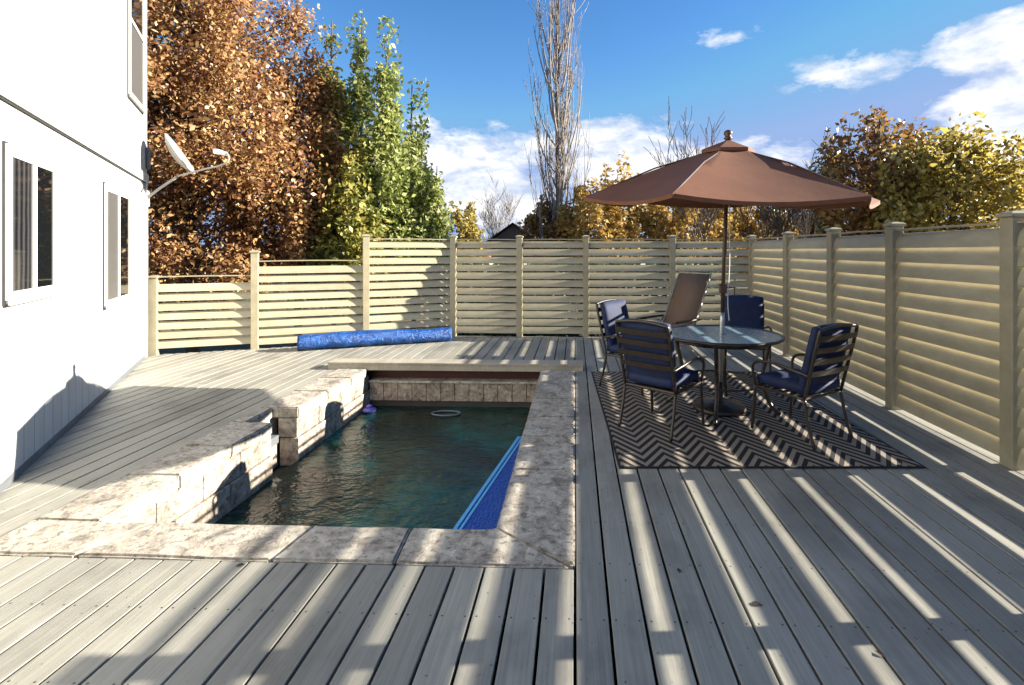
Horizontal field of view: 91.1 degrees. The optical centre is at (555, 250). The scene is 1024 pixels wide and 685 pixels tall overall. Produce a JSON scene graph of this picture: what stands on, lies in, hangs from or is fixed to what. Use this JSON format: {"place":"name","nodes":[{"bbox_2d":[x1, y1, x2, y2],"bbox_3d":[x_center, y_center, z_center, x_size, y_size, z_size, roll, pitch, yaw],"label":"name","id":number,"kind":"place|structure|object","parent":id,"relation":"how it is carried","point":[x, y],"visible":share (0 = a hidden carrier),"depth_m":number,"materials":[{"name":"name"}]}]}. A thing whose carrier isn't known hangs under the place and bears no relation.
{"place":"outdoors","nodes":[
{"label":"outdoors","id":0,"kind":"place"},
{"bbox_2d":[0,0,150,492],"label":"house","id":1,"kind":"structure","parent":0,"point":[75,158],"depth_m":4.60,"materials":[{"name":"white paint"}]},
{"bbox_2d":[2,140,61,305],"bbox_3d":[-4.049,-0.190,3.869,0.082,1.138,1.013,0,0,-31],"label":"window","id":2,"kind":"structure","parent":1,"relation":"in","point":[29,179],"depth_m":3.78,"materials":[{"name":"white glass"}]},
{"bbox_2d":[103,182,133,309],"bbox_3d":[-5.408,-0.060,6.172,0.082,1.438,1.290,0,0,-31],"label":"window","id":3,"kind":"structure","parent":1,"relation":"in","point":[116,201],"depth_m":6.08,"materials":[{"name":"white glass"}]},
{"bbox_2d":[127,0,146,113],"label":"window","id":4,"kind":"structure","parent":1,"relation":"in","point":[135,8],"depth_m":7.00,"materials":[{"name":"white glass"}]},
{"bbox_2d":[147,133,229,206],"bbox_3d":[-5.674,-1.234,7.612,1.528,1.094,0.493,0,0,26],"label":"satellite dish","id":5,"kind":"object","parent":1,"relation":"attached to","point":[178,155],"visible":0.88,"depth_m":7.58,"materials":[{"name":"paint"}]},
{"bbox_2d":[390,347,764,652],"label":"deck joists","id":6,"kind":"object","parent":1,"relation":"attached to","point":[575,631],"visible":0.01,"depth_m":2.34,"materials":[{"name":"wood"}]},
{"bbox_2d":[0,336,1023,684],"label":"deck","id":7,"kind":"structure","parent":6,"relation":"on","point":[844,576],"depth_m":2.48,"materials":[{"name":"grey wood"}]},
{"bbox_2d":[148,234,449,355],"bbox_3d":[-4.233,0.722,8.764,4.761,2.056,0.191,0,0,-21],"label":"louvred fence","id":8,"kind":"object","parent":7,"relation":"on","point":[156,344],"visible":0.91,"depth_m":8.71,"materials":[{"name":"plastic"}]},
{"bbox_2d":[297,327,451,349],"bbox_3d":[-3.107,1.506,8.745,2.516,0.279,0.338,0,0,-22],"label":"rolled cover","id":9,"kind":"object","parent":7,"relation":"on","point":[342,339],"visible":1,"depth_m":8.58,"materials":[{"name":"blue plastic"}]},
{"bbox_2d":[198,336,601,428],"bbox_3d":[-1.494,2.385,3.820,10.176,1.430,11.920,0,0,2],"label":"deck skirt","id":10,"kind":"object","parent":7,"relation":"attached to","point":[521,345],"depth_m":9.68,"materials":[{"name":"grey wood"}]},
{"bbox_2d":[328,358,582,371],"bbox_3d":[-1.404,1.607,7.038,3.560,0.110,0.260,0,0,2],"label":"wooden plank","id":11,"kind":"object","parent":7,"relation":"on","point":[459,365],"visible":0.99,"depth_m":6.94,"materials":[{"name":"beige wood"}]},
{"bbox_2d":[449,235,756,342],"bbox_3d":[0.860,0.722,9.594,5.852,2.056,0.142,0,0,2],"label":"louvred fence","id":12,"kind":"object","parent":7,"relation":"on","point":[519,283],"visible":0.88,"depth_m":9.61,"materials":[{"name":"plastic"}]},
{"bbox_2d":[637,272,711,360],"bbox_3d":[1.783,0.993,7.560,1.104,1.313,0.720,0,0,-40],"label":"sling recliner","id":13,"kind":"object","parent":7,"relation":"on","point":[685,303],"visible":0.56,"depth_m":7.75,"materials":[{"name":"brown fabric"}]},
{"bbox_2d":[591,372,925,467],"bbox_3d":[1.640,1.641,5.290,2.330,0.008,3.010,0,0,0],"label":"rug","id":14,"kind":"object","parent":7,"relation":"on","point":[639,437],"visible":0.74,"depth_m":4.46,"materials":[{"name":"black fabric"}]},
{"bbox_2d":[596,299,643,394],"bbox_3d":[0.906,1.115,6.055,0.682,1.024,0.608,0,0,41],"label":"patio chair","id":15,"kind":"object","parent":14,"relation":"on","point":[612,311],"visible":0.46,"depth_m":6.02,"materials":[{"name":"blue metal"}]},
{"bbox_2d":[615,319,704,441],"bbox_3d":[0.960,1.115,4.633,0.608,1.024,0.683,0,0,42],"label":"patio chair","id":16,"kind":"object","parent":14,"relation":"on","point":[648,352],"visible":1,"depth_m":4.45,"materials":[{"name":"blue metal"}]},
{"bbox_2d":[666,325,784,425],"bbox_3d":[1.713,1.246,5.189,1.214,0.785,1.214,0,0,2],"label":"patio table","id":17,"kind":"object","parent":14,"relation":"on","point":[731,338],"visible":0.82,"depth_m":4.98,"materials":[{"name":"grey glass"}]},
{"bbox_2d":[583,130,893,416],"bbox_3d":[1.826,0.195,5.155,3.084,2.885,2.665,0,0,2],"label":"patio umbrella","id":18,"kind":"object","parent":14,"relation":"on","point":[727,173],"visible":0.94,"depth_m":4.49,"materials":[{"name":"fabric"}]},
{"bbox_2d":[724,295,772,371],"bbox_3d":[2.484,1.115,6.586,0.608,1.024,0.682,0,0,15],"label":"patio chair","id":19,"kind":"object","parent":14,"relation":"on","point":[746,310],"visible":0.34,"depth_m":6.75,"materials":[{"name":"blue fabric"}]},
{"bbox_2d":[750,323,858,450],"bbox_3d":[2.200,1.115,4.441,0.608,1.024,0.682,0,0,-30],"label":"patio chair","id":20,"kind":"object","parent":14,"relation":"on","point":[825,357],"visible":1,"depth_m":4.24,"materials":[{"name":"blue metal"}]},
{"bbox_2d":[751,211,1023,470],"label":"louvred fence","id":21,"kind":"object","parent":7,"relation":"on","point":[937,317],"visible":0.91,"depth_m":4.78,"materials":[{"name":"plastic"}]},
{"bbox_2d":[160,271,747,354],"bbox_3d":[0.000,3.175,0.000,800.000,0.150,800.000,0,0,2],"label":"ground","id":22,"kind":"structure","parent":0,"point":[208,348],"depth_m":19.50,"materials":[{"name":"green plant"}]},
{"bbox_2d":[147,0,344,352],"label":"maple tree","id":23,"kind":"object","parent":22,"relation":"on","point":[179,81],"visible":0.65,"depth_m":13.50,"materials":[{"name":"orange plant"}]},
{"bbox_2d":[222,40,350,346],"bbox_3d":[-8.089,-1.645,15.442,3.715,9.809,3.483,0,0,2],"label":"maple tree","id":24,"kind":"object","parent":22,"relation":"on","point":[294,241],"visible":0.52,"depth_m":14.80,"materials":[{"name":"brown plant"}]},
{"bbox_2d":[303,21,357,324],"bbox_3d":[-7.121,-2.125,16.014,1.978,10.504,1.953,0,0,2],"label":"poplar tree","id":25,"kind":"object","parent":22,"relation":"on","point":[338,93],"visible":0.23,"depth_m":15.76,"materials":[{"name":"green plant"}]},
{"bbox_2d":[302,121,394,323],"bbox_3d":[-6.200,-0.379,15.010,2.616,6.990,2.088,0,0,2],"label":"poplar tree","id":26,"kind":"object","parent":22,"relation":"on","point":[351,220],"visible":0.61,"depth_m":14.58,"materials":[{"name":"green plant"}]},
{"bbox_2d":[339,10,379,322],"bbox_3d":[-6.441,-2.449,16.635,1.652,11.162,1.528,0,0,2],"label":"poplar tree","id":27,"kind":"object","parent":22,"relation":"on","point":[361,98],"visible":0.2,"depth_m":16.38,"materials":[{"name":"green plant"}]},
{"bbox_2d":[356,16,419,321],"bbox_3d":[-5.261,-2.107,15.666,2.107,10.455,1.930,0,0,2],"label":"poplar tree","id":28,"kind":"object","parent":22,"relation":"on","point":[382,142],"visible":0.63,"depth_m":15.33,"materials":[{"name":"green plant"}]},
{"bbox_2d":[387,78,442,328],"bbox_3d":[-4.642,-1.238,16.147,2.149,8.713,1.990,0,0,2],"label":"poplar tree","id":29,"kind":"object","parent":22,"relation":"on","point":[418,169],"visible":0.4,"depth_m":15.94,"materials":[{"name":"green plant"}]},
{"bbox_2d":[413,169,458,326],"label":"poplar tree","id":30,"kind":"object","parent":22,"relation":"on","point":[437,231],"visible":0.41,"depth_m":15.77,"materials":[{"name":"green plant"}]},
{"bbox_2d":[148,238,740,280],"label":"distant trees","id":31,"kind":"object","parent":22,"relation":"on","point":[276,248],"visible":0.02,"depth_m":54.93,"materials":[{"name":"red plant"}]},
{"bbox_2d":[446,200,485,335],"bbox_3d":[-3.304,0.626,17.934,1.643,4.959,1.434,0,0,-8],"label":"yellow shrub","id":32,"kind":"object","parent":22,"relation":"on","point":[467,227],"visible":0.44,"depth_m":17.80,"materials":[{"name":"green plant"}]},
{"bbox_2d":[475,171,524,248],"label":"bare shrub","id":33,"kind":"object","parent":22,"relation":"on","point":[489,222],"visible":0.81,"depth_m":26.11,"materials":[{"name":"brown plant"}]},
{"bbox_2d":[485,222,535,310],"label":"garden shed","id":34,"kind":"structure","parent":22,"relation":"on","point":[512,230],"depth_m":24.01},
{"bbox_2d":[517,194,575,287],"bbox_3d":[-0.299,0.563,16.913,2.053,5.080,2.011,0,0,2],"label":"brown shrub","id":35,"kind":"object","parent":22,"relation":"on","point":[531,227],"visible":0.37,"depth_m":16.56,"materials":[{"name":"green plant"}]},
{"bbox_2d":[523,0,593,336],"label":"bare poplar","id":36,"kind":"object","parent":22,"relation":"on","point":[561,138],"visible":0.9,"depth_m":16.80,"materials":[{"name":"brown plant"}]},
{"bbox_2d":[554,177,625,279],"bbox_3d":[1.054,0.336,16.302,2.166,5.535,1.787,0,0,39],"label":"golden shrub","id":37,"kind":"object","parent":22,"relation":"on","point":[582,221],"visible":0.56,"depth_m":16.00,"materials":[{"name":"yellow plant"}]},
{"bbox_2d":[457,263,737,336],"bbox_3d":[0.799,1.647,10.479,5.943,3.001,0.896,0,0,2],"label":"hedge","id":38,"kind":"object","parent":22,"relation":"on","point":[514,334],"visible":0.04,"depth_m":10.35,"materials":[{"name":"green plant"}]},
{"bbox_2d":[595,152,643,295],"bbox_3d":[2.101,-0.134,16.785,1.837,6.476,2.131,0,0,2],"label":"golden shrub","id":39,"kind":"object","parent":22,"relation":"on","point":[628,233],"visible":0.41,"depth_m":16.59,"materials":[{"name":"yellow plant"}]},
{"bbox_2d":[618,204,706,319],"bbox_3d":[3.595,0.381,17.893,3.602,5.445,1.988,0,0,2],"label":"golden shrub","id":40,"kind":"object","parent":22,"relation":"on","point":[652,223],"visible":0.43,"depth_m":17.39,"materials":[{"name":"yellow plant"}]},
{"bbox_2d":[645,102,725,264],"bbox_3d":[4.417,-0.731,16.103,3.262,7.673,5.002,0,0,25],"label":"bare tree","id":41,"kind":"object","parent":22,"relation":"on","point":[712,218],"visible":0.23,"depth_m":16.17,"materials":[{"name":"brown plant"}]},
{"bbox_2d":[658,207,742,311],"bbox_3d":[5.430,0.332,19.029,3.207,5.543,2.082,0,0,13],"label":"golden shrub","id":42,"kind":"object","parent":22,"relation":"on","point":[718,233],"visible":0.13,"depth_m":18.54,"materials":[{"name":"yellow plant"}]},
{"bbox_2d":[710,206,798,280],"bbox_3d":[8.032,0.414,20.530,4.182,5.379,2.095,0,0,2],"label":"golden shrub","id":43,"kind":"object","parent":22,"relation":"on","point":[752,224],"visible":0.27,"depth_m":20.28,"materials":[{"name":"yellow plant"}]},
{"bbox_2d":[734,206,805,240],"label":"bare tree","id":44,"kind":"object","parent":22,"relation":"on","point":[777,220],"visible":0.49,"depth_m":14.66,"materials":[{"name":"brown plant"}]},
{"bbox_2d":[761,207,847,238],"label":"brown shrub","id":45,"kind":"object","parent":22,"relation":"on","point":[803,221],"visible":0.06,"depth_m":21.89,"materials":[{"name":"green plant"}]},
{"bbox_2d":[771,123,855,248],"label":"tree","id":46,"kind":"object","parent":22,"relation":"on","point":[807,224],"visible":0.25,"depth_m":18.81,"materials":[{"name":"brown plant"}]},
{"bbox_2d":[812,105,947,237],"bbox_3d":[9.353,-0.596,14.458,3.974,7.429,3.334,0,0,2],"label":"red tree","id":47,"kind":"object","parent":22,"relation":"on","point":[866,175],"visible":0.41,"depth_m":14.26,"materials":[{"name":"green plant"}]},
{"bbox_2d":[866,111,1023,234],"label":"yellow tree","id":48,"kind":"object","parent":22,"relation":"on","point":[959,172],"visible":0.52,"depth_m":12.00,"materials":[{"name":"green plant"}]},
{"bbox_2d":[272,410,779,684],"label":"soil","id":49,"kind":"structure","parent":0,"point":[575,652],"depth_m":4.63,"materials":[{"name":"soil"}]},
{"bbox_2d":[0,369,575,684],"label":"swimming pool","id":50,"kind":"structure","parent":49,"relation":"on","point":[177,504],"depth_m":3.48,"materials":[{"name":"stone"}]},
{"bbox_2d":[214,406,529,532],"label":"water","id":51,"kind":"structure","parent":50,"relation":"in","point":[410,468],"depth_m":4.92,"materials":[{"name":"teal liquid"}]},
{"bbox_2d":[362,404,375,412],"bbox_3d":[-2.530,2.158,6.779,0.180,0.145,0.180,0,0,2],"label":"chlorine float","id":52,"kind":"object","parent":51,"relation":"on","point":[369,408],"visible":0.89,"depth_m":6.74,"materials":[{"name":"blue plastic"}]},
{"bbox_2d":[431,410,460,416],"bbox_3d":[-1.467,2.168,6.681,0.404,0.021,0.224,0,0,2],"label":"floating ring","id":53,"kind":"object","parent":51,"relation":"on","point":[458,412],"visible":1,"depth_m":6.66,"materials":[{"name":"grey plastic"}]},
{"bbox_2d":[453,436,521,529],"bbox_3d":[-0.615,2.163,4.410,0.603,0.021,2.887,0,0,2],"label":"solar cover","id":54,"kind":"object","parent":51,"relation":"on","point":[483,511],"visible":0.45,"depth_m":4.36,"materials":[{"name":"blue plastic"}]},
{"bbox_2d":[149,0,1023,247],"label":"sky","id":55,"kind":"structure","parent":0,"point":[781,73],"materials":[{"name":"blue"}]},
{"bbox_2d":[798,160,843,248],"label":"tree","id":56,"kind":"object","parent":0,"point":[818,228],"visible":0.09,"depth_m":21.72,"materials":[{"name":"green plant"}]}
]}

